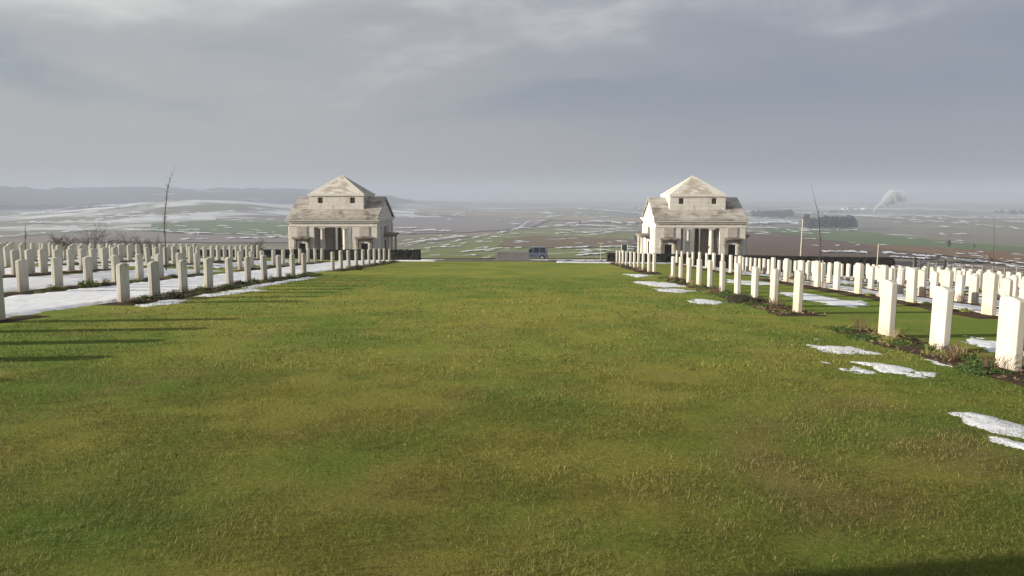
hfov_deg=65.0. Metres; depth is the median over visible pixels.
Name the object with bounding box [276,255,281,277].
headstone
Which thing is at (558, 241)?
field
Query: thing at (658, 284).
snow
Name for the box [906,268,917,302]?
headstone
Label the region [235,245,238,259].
headstone
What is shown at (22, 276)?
headstone
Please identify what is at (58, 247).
headstone
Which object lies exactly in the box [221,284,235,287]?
cushion plant
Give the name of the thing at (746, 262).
headstone
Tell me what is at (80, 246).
headstone
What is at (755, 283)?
headstone
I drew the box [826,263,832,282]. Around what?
headstone
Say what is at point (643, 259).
headstone
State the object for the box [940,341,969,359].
dead stems
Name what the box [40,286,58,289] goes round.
cushion plant
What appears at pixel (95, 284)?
sedum
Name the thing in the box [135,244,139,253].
headstone
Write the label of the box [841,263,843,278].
headstone
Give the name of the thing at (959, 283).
headstone
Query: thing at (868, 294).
sedum
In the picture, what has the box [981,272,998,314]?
headstone
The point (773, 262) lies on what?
headstone
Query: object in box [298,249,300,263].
headstone
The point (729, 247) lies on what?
door
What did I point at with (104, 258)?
headstone
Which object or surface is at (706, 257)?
headstone
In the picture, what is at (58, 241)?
dry shrub
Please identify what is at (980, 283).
headstone
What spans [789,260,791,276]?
headstone
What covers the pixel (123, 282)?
headstone
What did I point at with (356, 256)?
headstone
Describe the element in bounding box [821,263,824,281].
headstone
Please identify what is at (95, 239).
bare tree
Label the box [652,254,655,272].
headstone
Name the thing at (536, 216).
field
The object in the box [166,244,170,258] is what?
headstone
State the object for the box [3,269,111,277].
flower bed
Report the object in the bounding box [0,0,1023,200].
sky
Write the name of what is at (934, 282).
headstone
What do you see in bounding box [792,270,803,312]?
headstone
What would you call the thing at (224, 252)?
headstone
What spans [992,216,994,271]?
sapling
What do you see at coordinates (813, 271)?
headstone
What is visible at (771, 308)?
dead stems
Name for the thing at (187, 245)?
headstone
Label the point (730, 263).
headstone
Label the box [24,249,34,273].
headstone
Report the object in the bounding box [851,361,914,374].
snow
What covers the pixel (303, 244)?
door
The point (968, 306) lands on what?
snow
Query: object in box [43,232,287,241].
field
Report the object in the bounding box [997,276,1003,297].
headstone
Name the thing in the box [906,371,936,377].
snow
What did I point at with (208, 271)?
headstone
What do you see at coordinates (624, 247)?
notice board
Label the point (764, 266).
headstone
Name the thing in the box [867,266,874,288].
headstone
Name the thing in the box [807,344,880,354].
snow
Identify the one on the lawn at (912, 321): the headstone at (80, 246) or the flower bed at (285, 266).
the flower bed at (285, 266)
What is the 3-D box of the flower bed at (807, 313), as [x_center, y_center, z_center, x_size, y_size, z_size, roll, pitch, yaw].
[5.916,0.072,23.700,1.170,0.992,16.380,0,7,1]
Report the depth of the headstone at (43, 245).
41.49 m
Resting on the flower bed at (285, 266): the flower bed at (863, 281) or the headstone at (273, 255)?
the headstone at (273, 255)
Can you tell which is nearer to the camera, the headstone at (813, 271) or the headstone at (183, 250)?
the headstone at (813, 271)
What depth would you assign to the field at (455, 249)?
332.96 m
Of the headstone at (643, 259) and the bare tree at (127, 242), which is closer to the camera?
the headstone at (643, 259)
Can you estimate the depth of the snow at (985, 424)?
6.33 m
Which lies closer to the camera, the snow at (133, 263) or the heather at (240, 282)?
the heather at (240, 282)
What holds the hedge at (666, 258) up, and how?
on the ground at (971, 213)
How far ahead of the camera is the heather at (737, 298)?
18.88 m
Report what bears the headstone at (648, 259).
on the flower bed at (645, 272)
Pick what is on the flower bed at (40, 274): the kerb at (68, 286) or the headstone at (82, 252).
the headstone at (82, 252)
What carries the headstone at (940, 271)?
on the flower bed
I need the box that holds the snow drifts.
[0,204,1023,269]
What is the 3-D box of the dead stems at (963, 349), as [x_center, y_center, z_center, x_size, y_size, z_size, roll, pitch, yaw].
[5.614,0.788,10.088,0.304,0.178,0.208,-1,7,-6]
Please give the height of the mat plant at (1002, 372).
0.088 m
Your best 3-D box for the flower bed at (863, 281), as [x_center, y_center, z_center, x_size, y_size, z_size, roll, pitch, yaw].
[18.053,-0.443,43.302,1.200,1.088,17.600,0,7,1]
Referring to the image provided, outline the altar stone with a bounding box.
[495,251,530,260]
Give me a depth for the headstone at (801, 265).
27.39 m
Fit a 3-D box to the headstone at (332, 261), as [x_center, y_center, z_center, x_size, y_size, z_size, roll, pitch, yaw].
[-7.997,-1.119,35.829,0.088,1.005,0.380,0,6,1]
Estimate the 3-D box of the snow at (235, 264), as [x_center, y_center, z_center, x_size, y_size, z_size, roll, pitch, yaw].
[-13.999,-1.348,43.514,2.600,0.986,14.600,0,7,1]
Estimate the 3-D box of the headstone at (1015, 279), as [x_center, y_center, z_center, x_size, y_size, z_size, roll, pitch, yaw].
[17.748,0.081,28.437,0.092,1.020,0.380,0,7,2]
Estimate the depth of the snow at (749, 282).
28.25 m
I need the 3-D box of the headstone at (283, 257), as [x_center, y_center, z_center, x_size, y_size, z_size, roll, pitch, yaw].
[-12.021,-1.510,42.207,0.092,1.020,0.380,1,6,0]
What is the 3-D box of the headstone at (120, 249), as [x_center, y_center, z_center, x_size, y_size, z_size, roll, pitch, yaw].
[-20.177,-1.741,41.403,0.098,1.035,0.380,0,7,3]
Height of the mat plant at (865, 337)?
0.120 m
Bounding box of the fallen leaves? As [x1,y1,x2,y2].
[97,282,1023,381]
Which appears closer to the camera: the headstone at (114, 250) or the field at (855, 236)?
the headstone at (114, 250)
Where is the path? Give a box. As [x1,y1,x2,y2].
[472,260,569,261]
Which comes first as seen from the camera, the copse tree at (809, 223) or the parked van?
the parked van
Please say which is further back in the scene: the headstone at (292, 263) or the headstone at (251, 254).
the headstone at (251, 254)
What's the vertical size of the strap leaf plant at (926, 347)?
0.168 m
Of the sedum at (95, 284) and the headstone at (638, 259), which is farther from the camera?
the headstone at (638, 259)
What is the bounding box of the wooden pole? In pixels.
[800,219,803,255]
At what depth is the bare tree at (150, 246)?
67.27 m
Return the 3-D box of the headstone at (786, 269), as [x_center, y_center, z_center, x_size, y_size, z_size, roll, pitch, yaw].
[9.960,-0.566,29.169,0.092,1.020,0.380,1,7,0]
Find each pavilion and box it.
[285,175,398,249]
[635,175,749,255]
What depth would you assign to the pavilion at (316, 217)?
75.35 m
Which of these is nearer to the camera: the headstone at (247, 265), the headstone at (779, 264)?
the headstone at (247, 265)
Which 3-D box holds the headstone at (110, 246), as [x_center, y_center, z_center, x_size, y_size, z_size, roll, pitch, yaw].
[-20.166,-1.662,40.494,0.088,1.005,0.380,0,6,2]
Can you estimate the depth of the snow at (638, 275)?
33.33 m
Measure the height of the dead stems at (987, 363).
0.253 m
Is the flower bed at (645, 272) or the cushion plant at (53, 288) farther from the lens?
the flower bed at (645, 272)
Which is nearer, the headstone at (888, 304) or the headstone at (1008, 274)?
the headstone at (888, 304)
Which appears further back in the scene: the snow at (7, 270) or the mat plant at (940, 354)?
the snow at (7, 270)
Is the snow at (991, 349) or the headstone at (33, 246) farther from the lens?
the headstone at (33, 246)
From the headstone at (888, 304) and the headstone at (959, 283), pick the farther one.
the headstone at (959, 283)
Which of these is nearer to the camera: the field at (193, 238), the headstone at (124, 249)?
the headstone at (124, 249)
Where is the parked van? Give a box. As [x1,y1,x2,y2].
[528,246,547,259]
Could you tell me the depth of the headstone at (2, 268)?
26.02 m
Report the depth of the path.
84.78 m
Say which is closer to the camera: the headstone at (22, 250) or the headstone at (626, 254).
the headstone at (22, 250)
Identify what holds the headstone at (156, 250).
on the flower bed at (202, 263)
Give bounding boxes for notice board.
[621,245,627,252]
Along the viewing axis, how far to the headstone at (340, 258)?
37.27 m
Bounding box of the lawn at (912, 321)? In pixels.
[0,255,1023,575]
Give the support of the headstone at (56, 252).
on the flower bed at (40, 274)
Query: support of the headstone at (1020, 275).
on the flower bed
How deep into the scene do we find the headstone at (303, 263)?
31.16 m
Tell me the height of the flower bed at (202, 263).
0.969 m
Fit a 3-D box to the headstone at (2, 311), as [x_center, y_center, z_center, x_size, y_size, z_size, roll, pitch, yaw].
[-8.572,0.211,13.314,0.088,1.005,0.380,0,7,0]
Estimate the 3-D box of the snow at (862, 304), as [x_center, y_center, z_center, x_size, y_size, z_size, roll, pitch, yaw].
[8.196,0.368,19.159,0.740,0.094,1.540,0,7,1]
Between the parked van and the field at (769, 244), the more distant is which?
the field at (769, 244)
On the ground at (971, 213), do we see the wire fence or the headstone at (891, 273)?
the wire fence
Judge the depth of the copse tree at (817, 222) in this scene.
877.95 m
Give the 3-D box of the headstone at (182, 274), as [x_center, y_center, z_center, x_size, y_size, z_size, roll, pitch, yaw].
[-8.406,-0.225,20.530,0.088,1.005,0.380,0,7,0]
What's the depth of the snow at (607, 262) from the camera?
52.01 m
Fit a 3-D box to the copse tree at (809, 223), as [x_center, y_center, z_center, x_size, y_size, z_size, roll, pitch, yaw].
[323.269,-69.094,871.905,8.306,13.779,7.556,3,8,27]
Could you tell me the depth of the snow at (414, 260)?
52.68 m
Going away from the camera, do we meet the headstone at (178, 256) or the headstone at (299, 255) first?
the headstone at (178, 256)
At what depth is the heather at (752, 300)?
18.78 m
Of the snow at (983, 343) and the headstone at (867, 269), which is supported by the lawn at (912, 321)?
the snow at (983, 343)
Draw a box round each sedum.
[77,280,100,287]
[863,292,875,295]
[868,332,881,337]
[877,336,915,344]
[954,308,971,311]
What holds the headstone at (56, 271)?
on the flower bed at (34, 292)
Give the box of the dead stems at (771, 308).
[768,294,786,309]
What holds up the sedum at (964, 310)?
on the flower bed at (977, 315)
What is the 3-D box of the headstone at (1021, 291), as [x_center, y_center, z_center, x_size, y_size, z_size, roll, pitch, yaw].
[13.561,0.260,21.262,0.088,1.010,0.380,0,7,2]
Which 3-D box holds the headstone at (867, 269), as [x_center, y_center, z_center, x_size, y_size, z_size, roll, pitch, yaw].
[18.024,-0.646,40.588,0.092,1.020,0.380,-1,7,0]
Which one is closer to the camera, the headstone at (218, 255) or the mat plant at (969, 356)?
the mat plant at (969, 356)
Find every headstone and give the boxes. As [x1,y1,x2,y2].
[0,249,4,275]
[0,271,5,319]
[3,246,10,266]
[10,250,19,274]
[15,259,28,291]
[19,244,24,258]
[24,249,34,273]
[30,244,36,259]
[38,249,47,272]
[41,243,47,259]
[48,242,52,255]
[51,257,63,286]
[52,249,60,256]
[55,245,62,263]
[62,243,67,258]
[66,248,74,270]
[71,244,76,258]
[78,245,83,262]
[79,248,85,269]
[82,257,92,283]
[89,248,97,269]
[99,245,104,261]
[100,247,108,268]
[109,245,113,260]
[111,247,117,255]
[111,255,119,281]
[116,263,129,301]
[117,244,123,260]
[122,243,125,256]
[127,244,131,260]
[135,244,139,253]
[135,254,143,279]
[144,247,150,265]
[147,261,160,296]
[152,245,155,258]
[153,247,158,260]
[155,254,163,277]
[158,244,162,253]
[163,247,168,264]
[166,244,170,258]
[171,246,176,263]
[175,253,181,275]
[178,260,187,292]
[180,246,185,259]
[186,244,189,257]
[188,246,193,262]
[192,243,195,256]
[193,253,199,273]
[202,247,206,259]
[203,258,212,287]
[210,246,214,261]
[216,246,220,260]
[223,246,226,260]
[225,257,233,284]
[228,245,232,259]
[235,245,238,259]
[237,251,242,269]
[239,245,243,259]
[244,256,250,280]
[245,245,248,256]
[249,251,253,267]
[256,245,259,258]
[260,255,267,279]
[271,250,275,265]
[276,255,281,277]
[281,250,284,265]
[290,254,294,275]
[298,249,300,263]
[301,253,306,273]
[306,249,309,262]
[313,248,316,262]
[320,248,322,261]
[330,252,334,269]
[338,250,342,268]
[346,250,350,266]
[354,250,357,265]
[361,249,364,265]
[367,249,370,263]
[373,248,375,262]
[378,249,380,262]
[383,248,385,260]
[388,249,390,261]
[625,251,627,264]
[629,251,631,266]
[633,252,635,267]
[637,252,639,267]
[642,253,644,269]
[647,253,650,271]
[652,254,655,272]
[671,256,675,277]
[679,257,682,278]
[686,258,691,282]
[691,252,693,266]
[696,259,701,284]
[705,253,707,267]
[707,260,712,286]
[712,253,715,269]
[719,261,725,290]
[729,255,732,272]
[734,263,741,295]
[738,256,741,273]
[742,257,744,270]
[745,257,748,270]
[749,258,752,271]
[751,266,758,297]
[758,258,760,272]
[762,258,765,273]
[767,259,769,273]
[769,268,778,305]
[770,257,775,276]
[777,260,780,275]
[783,258,789,281]
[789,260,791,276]
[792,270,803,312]
[793,261,797,276]
[798,260,804,274]
[805,262,809,279]
[812,262,814,280]
[814,261,820,286]
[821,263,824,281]
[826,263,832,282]
[833,262,840,289]
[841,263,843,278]
[846,264,850,279]
[854,263,862,293]
[866,265,870,281]
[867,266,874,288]
[874,266,879,282]
[877,268,879,289]
[878,265,888,296]
[878,280,897,335]
[889,268,894,279]
[897,269,904,292]
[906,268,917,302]
[918,271,926,295]
[929,271,938,297]
[929,286,953,349]
[938,269,941,285]
[941,270,953,288]
[952,268,956,282]
[954,274,964,301]
[965,271,972,288]
[968,275,979,303]
[976,271,981,289]
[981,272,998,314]
[995,296,1023,370]
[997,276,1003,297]
[1001,278,1012,296]
[1006,272,1011,277]
[1010,276,1018,296]
[1016,272,1022,288]
[1019,279,1023,298]
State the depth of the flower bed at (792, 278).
38.40 m
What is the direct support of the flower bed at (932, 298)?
on the lawn at (912, 321)
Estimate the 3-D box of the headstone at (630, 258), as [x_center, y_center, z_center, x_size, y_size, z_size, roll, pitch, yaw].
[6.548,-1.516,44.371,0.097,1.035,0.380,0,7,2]
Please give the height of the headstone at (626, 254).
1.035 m
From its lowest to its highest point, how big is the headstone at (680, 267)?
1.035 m
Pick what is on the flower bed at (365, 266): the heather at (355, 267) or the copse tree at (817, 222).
the heather at (355, 267)
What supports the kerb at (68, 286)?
on the lawn at (912, 321)
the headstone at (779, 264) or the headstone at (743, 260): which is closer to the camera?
the headstone at (779, 264)
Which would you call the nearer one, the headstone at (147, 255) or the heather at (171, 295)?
the heather at (171, 295)
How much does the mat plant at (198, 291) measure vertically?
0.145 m
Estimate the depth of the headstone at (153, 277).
18.83 m
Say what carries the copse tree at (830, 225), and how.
on the ground at (971, 213)
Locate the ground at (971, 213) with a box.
[0,190,1023,280]
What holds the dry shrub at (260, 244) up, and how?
on the ground at (971, 213)
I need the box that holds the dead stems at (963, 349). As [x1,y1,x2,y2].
[947,344,968,353]
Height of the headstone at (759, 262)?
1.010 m
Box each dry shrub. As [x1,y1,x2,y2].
[47,233,78,250]
[246,239,265,253]
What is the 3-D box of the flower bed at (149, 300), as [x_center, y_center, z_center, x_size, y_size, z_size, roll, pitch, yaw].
[-8.114,-0.092,24.438,1.080,0.937,15.570,0,7,1]
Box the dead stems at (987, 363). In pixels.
[981,349,1015,369]
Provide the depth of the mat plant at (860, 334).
12.11 m
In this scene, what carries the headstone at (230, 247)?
on the flower bed at (202, 263)
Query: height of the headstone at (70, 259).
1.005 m
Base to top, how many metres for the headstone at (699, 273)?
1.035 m
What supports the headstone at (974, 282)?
on the flower bed at (932, 298)
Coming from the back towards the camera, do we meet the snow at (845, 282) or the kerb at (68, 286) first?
the snow at (845, 282)
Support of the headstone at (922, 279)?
on the flower bed at (932, 298)
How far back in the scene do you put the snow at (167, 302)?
17.46 m
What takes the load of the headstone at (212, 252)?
on the flower bed at (202, 263)
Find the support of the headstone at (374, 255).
on the flower bed at (365, 266)
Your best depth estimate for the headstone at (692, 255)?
45.87 m
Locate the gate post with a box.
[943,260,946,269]
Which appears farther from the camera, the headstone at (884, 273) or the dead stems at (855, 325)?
the headstone at (884, 273)
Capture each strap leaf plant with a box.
[71,278,97,287]
[100,277,113,282]
[917,340,944,350]
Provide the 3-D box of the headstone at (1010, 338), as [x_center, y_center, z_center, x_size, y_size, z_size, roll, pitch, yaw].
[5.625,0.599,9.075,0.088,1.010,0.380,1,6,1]
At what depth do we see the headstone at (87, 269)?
23.61 m
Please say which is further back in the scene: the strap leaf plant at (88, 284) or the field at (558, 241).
the field at (558, 241)
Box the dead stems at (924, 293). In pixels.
[920,288,929,296]
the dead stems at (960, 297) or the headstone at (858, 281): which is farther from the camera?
the dead stems at (960, 297)
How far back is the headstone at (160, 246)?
45.72 m
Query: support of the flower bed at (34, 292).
on the lawn at (912, 321)
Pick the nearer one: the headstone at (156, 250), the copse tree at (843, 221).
the headstone at (156, 250)
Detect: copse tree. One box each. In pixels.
[803,214,809,225]
[806,218,813,227]
[815,219,821,228]
[826,217,834,228]
[833,218,838,228]
[839,217,846,229]
[842,217,850,227]
[848,218,854,228]
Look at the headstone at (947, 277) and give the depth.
17.69 m
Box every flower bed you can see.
[0,315,49,322]
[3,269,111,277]
[4,273,214,297]
[48,257,207,264]
[99,274,323,305]
[144,259,259,266]
[233,261,330,270]
[328,262,397,271]
[610,263,664,274]
[657,277,826,316]
[670,264,751,275]
[732,269,840,284]
[759,278,997,318]
[809,275,928,289]
[827,329,1023,386]
[862,288,998,308]
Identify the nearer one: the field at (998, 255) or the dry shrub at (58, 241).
the dry shrub at (58, 241)
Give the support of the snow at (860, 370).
on the lawn at (912, 321)
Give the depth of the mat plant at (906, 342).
11.18 m
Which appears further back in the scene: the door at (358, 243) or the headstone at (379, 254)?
the door at (358, 243)
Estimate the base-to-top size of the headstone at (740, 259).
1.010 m
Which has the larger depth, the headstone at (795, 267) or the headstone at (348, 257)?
the headstone at (795, 267)
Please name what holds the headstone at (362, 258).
on the flower bed at (365, 266)
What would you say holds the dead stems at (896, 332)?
on the flower bed at (1010, 379)
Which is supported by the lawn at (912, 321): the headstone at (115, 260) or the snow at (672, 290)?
the snow at (672, 290)
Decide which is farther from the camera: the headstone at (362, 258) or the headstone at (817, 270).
the headstone at (362, 258)
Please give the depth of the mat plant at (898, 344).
11.05 m
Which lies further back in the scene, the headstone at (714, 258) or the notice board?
the notice board
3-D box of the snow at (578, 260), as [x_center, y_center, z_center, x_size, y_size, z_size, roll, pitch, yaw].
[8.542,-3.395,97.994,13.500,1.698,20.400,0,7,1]
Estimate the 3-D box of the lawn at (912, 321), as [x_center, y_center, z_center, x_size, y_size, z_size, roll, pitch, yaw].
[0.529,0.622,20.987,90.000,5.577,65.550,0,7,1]
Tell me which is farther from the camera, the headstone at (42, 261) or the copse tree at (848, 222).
the copse tree at (848, 222)
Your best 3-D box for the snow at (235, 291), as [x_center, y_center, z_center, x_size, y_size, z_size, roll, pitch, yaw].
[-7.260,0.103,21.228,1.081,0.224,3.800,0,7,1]
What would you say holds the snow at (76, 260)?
on the lawn at (912, 321)
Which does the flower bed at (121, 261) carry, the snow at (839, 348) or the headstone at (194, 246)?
the headstone at (194, 246)
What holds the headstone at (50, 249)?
on the flower bed
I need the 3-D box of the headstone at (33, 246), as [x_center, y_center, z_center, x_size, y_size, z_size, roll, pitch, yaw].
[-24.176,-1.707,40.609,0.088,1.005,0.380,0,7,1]
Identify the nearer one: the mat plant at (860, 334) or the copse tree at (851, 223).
the mat plant at (860, 334)
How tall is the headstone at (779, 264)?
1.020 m
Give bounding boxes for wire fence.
[913,260,1023,278]
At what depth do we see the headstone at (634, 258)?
42.44 m
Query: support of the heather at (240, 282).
on the flower bed at (149, 300)
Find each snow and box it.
[3,268,215,290]
[4,260,387,317]
[5,266,110,273]
[35,256,151,263]
[98,257,234,265]
[135,299,189,306]
[172,259,310,267]
[196,288,264,296]
[242,277,308,287]
[386,260,434,260]
[531,259,605,260]
[557,261,670,263]
[624,274,651,276]
[633,281,685,287]
[654,288,695,292]
[689,299,721,303]
[694,265,782,277]
[727,279,769,284]
[761,271,876,285]
[779,278,929,298]
[780,292,864,306]
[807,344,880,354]
[826,275,967,290]
[839,366,876,373]
[844,301,868,305]
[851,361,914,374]
[863,286,999,305]
[863,292,998,313]
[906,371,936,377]
[924,359,951,366]
[948,412,1023,438]
[959,336,995,347]
[984,347,1023,355]
[989,436,1023,449]
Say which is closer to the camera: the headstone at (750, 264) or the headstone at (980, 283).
the headstone at (980, 283)
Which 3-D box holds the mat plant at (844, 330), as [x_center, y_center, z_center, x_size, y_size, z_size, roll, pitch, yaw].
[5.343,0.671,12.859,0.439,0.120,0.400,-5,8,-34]
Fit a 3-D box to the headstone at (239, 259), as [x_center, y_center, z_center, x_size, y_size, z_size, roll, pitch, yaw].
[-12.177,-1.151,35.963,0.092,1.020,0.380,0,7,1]
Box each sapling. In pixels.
[23,226,27,249]
[159,168,174,269]
[811,186,822,282]
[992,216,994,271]
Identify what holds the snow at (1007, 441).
on the lawn at (912, 321)
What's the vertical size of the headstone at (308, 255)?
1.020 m
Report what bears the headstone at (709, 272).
on the flower bed at (807, 313)
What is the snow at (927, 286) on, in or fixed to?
on the lawn at (912, 321)
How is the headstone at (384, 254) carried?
on the flower bed at (365, 266)
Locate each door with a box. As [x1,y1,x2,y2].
[291,237,310,249]
[354,237,372,249]
[659,238,677,253]
[723,238,742,254]
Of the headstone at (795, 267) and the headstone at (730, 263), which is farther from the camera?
the headstone at (795, 267)
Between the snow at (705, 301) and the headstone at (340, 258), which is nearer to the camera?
the snow at (705, 301)
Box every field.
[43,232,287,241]
[151,220,287,234]
[393,216,545,233]
[405,229,633,257]
[414,211,640,222]
[498,235,637,247]
[746,231,936,258]
[764,228,1023,251]
[853,243,1023,263]
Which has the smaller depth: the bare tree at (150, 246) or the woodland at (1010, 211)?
the bare tree at (150, 246)
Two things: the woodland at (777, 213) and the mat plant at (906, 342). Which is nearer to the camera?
the mat plant at (906, 342)
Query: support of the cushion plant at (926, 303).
on the flower bed at (977, 315)
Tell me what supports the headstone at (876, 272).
on the flower bed at (863, 281)
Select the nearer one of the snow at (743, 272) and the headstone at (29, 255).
the headstone at (29, 255)
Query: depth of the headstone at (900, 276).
28.30 m
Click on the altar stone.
(512, 255)
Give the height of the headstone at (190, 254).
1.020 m
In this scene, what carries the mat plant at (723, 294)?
on the flower bed at (807, 313)
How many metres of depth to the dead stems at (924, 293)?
26.27 m
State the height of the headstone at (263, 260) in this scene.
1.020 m
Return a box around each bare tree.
[75,219,119,250]
[113,229,150,254]
[134,237,164,255]
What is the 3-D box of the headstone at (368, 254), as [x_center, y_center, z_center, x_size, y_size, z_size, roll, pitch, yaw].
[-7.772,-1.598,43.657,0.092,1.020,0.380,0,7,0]
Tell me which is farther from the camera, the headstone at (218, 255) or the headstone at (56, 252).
the headstone at (218, 255)
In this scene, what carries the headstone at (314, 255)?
on the flower bed at (285, 266)
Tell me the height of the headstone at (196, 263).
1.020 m
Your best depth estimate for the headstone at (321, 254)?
49.89 m
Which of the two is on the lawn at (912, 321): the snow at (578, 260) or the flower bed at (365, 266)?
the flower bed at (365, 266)
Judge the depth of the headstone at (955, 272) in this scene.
47.45 m
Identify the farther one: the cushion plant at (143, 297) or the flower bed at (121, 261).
the flower bed at (121, 261)
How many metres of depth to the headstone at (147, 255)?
35.79 m
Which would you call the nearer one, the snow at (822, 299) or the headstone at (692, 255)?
the snow at (822, 299)
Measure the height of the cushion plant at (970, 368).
0.132 m
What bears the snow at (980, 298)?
on the lawn at (912, 321)
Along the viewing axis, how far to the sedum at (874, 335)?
11.93 m
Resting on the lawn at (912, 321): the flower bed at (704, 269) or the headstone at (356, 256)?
the flower bed at (704, 269)
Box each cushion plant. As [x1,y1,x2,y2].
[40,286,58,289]
[137,294,153,299]
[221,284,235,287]
[823,324,850,330]
[920,301,931,304]
[954,361,1004,375]
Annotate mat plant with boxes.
[126,299,148,302]
[188,289,205,292]
[717,292,735,296]
[749,303,770,307]
[835,324,866,330]
[837,327,863,332]
[842,331,867,338]
[848,334,876,340]
[878,339,914,345]
[886,340,910,346]
[924,350,949,356]
[942,350,982,358]
[952,354,984,360]
[962,354,997,366]
[989,368,1017,373]
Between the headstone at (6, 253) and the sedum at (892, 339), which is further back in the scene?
the headstone at (6, 253)
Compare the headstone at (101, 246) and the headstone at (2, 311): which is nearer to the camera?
the headstone at (2, 311)
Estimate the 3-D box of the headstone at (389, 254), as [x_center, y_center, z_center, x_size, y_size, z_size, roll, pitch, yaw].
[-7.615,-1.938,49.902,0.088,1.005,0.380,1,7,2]
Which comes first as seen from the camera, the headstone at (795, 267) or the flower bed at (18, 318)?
the flower bed at (18, 318)
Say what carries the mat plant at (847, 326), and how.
on the flower bed at (1010, 379)
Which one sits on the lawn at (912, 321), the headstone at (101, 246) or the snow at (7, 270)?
the snow at (7, 270)
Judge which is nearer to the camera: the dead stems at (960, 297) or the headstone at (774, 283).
the headstone at (774, 283)
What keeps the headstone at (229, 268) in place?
on the flower bed at (149, 300)
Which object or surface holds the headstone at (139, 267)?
on the flower bed at (34, 292)
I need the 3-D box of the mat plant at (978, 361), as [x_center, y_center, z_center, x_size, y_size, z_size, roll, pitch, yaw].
[5.511,0.876,9.307,0.576,0.173,0.696,5,8,35]
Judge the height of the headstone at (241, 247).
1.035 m
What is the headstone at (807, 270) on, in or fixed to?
on the flower bed at (792, 278)
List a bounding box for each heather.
[153,289,185,299]
[234,280,249,284]
[347,265,362,269]
[668,277,683,280]
[723,294,761,302]
[745,295,766,302]
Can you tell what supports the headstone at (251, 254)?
on the flower bed at (285, 266)
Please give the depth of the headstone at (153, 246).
44.83 m
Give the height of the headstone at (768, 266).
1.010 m
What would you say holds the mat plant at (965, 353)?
on the flower bed at (1010, 379)
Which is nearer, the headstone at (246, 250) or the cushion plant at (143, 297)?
the cushion plant at (143, 297)
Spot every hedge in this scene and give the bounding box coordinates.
[150,249,420,260]
[606,252,895,276]
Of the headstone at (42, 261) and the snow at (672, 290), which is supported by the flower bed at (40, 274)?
the headstone at (42, 261)
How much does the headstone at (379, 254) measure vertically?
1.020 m
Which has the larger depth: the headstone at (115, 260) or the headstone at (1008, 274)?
the headstone at (1008, 274)
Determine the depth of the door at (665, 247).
73.57 m
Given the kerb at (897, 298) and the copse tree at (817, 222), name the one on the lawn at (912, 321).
the kerb at (897, 298)
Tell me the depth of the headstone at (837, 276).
24.14 m
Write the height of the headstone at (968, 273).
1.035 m
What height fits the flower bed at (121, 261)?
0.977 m
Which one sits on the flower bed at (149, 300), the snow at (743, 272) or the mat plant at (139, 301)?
the mat plant at (139, 301)
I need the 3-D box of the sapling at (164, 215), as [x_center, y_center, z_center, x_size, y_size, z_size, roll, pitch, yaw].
[-13.942,-2.739,32.479,0.849,4.341,0.399,3,8,26]
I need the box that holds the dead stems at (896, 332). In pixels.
[875,327,900,338]
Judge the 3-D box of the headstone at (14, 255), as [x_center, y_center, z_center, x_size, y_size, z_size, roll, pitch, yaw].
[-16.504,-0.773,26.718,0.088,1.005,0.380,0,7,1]
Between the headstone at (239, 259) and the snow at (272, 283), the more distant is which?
the headstone at (239, 259)
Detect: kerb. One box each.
[4,274,191,292]
[769,278,998,315]
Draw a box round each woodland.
[0,186,417,207]
[750,209,793,217]
[994,209,1023,213]
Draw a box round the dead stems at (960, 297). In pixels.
[954,293,967,301]
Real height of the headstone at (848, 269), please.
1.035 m
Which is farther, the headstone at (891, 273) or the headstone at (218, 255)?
the headstone at (218, 255)
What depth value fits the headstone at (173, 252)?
38.45 m
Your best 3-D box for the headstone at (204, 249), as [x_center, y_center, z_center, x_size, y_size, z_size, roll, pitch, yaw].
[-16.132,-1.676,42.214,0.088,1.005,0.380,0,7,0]
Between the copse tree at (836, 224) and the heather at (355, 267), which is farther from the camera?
the copse tree at (836, 224)
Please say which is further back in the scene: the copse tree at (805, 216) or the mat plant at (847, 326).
the copse tree at (805, 216)
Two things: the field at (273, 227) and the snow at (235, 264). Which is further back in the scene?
the field at (273, 227)
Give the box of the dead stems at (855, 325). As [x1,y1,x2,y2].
[851,313,877,329]
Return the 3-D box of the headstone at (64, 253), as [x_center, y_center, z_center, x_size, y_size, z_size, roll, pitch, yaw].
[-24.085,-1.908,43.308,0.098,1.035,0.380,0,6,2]
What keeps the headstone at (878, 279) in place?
on the flower bed at (932, 298)
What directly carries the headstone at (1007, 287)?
on the flower bed at (932, 298)
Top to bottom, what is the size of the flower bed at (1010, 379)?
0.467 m
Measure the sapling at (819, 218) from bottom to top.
3.539 m
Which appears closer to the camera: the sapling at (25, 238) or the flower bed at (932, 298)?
the flower bed at (932, 298)
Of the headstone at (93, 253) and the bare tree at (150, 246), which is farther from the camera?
the bare tree at (150, 246)
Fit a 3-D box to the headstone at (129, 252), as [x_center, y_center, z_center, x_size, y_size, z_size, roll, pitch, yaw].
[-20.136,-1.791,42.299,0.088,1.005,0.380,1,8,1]
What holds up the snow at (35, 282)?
on the lawn at (912, 321)

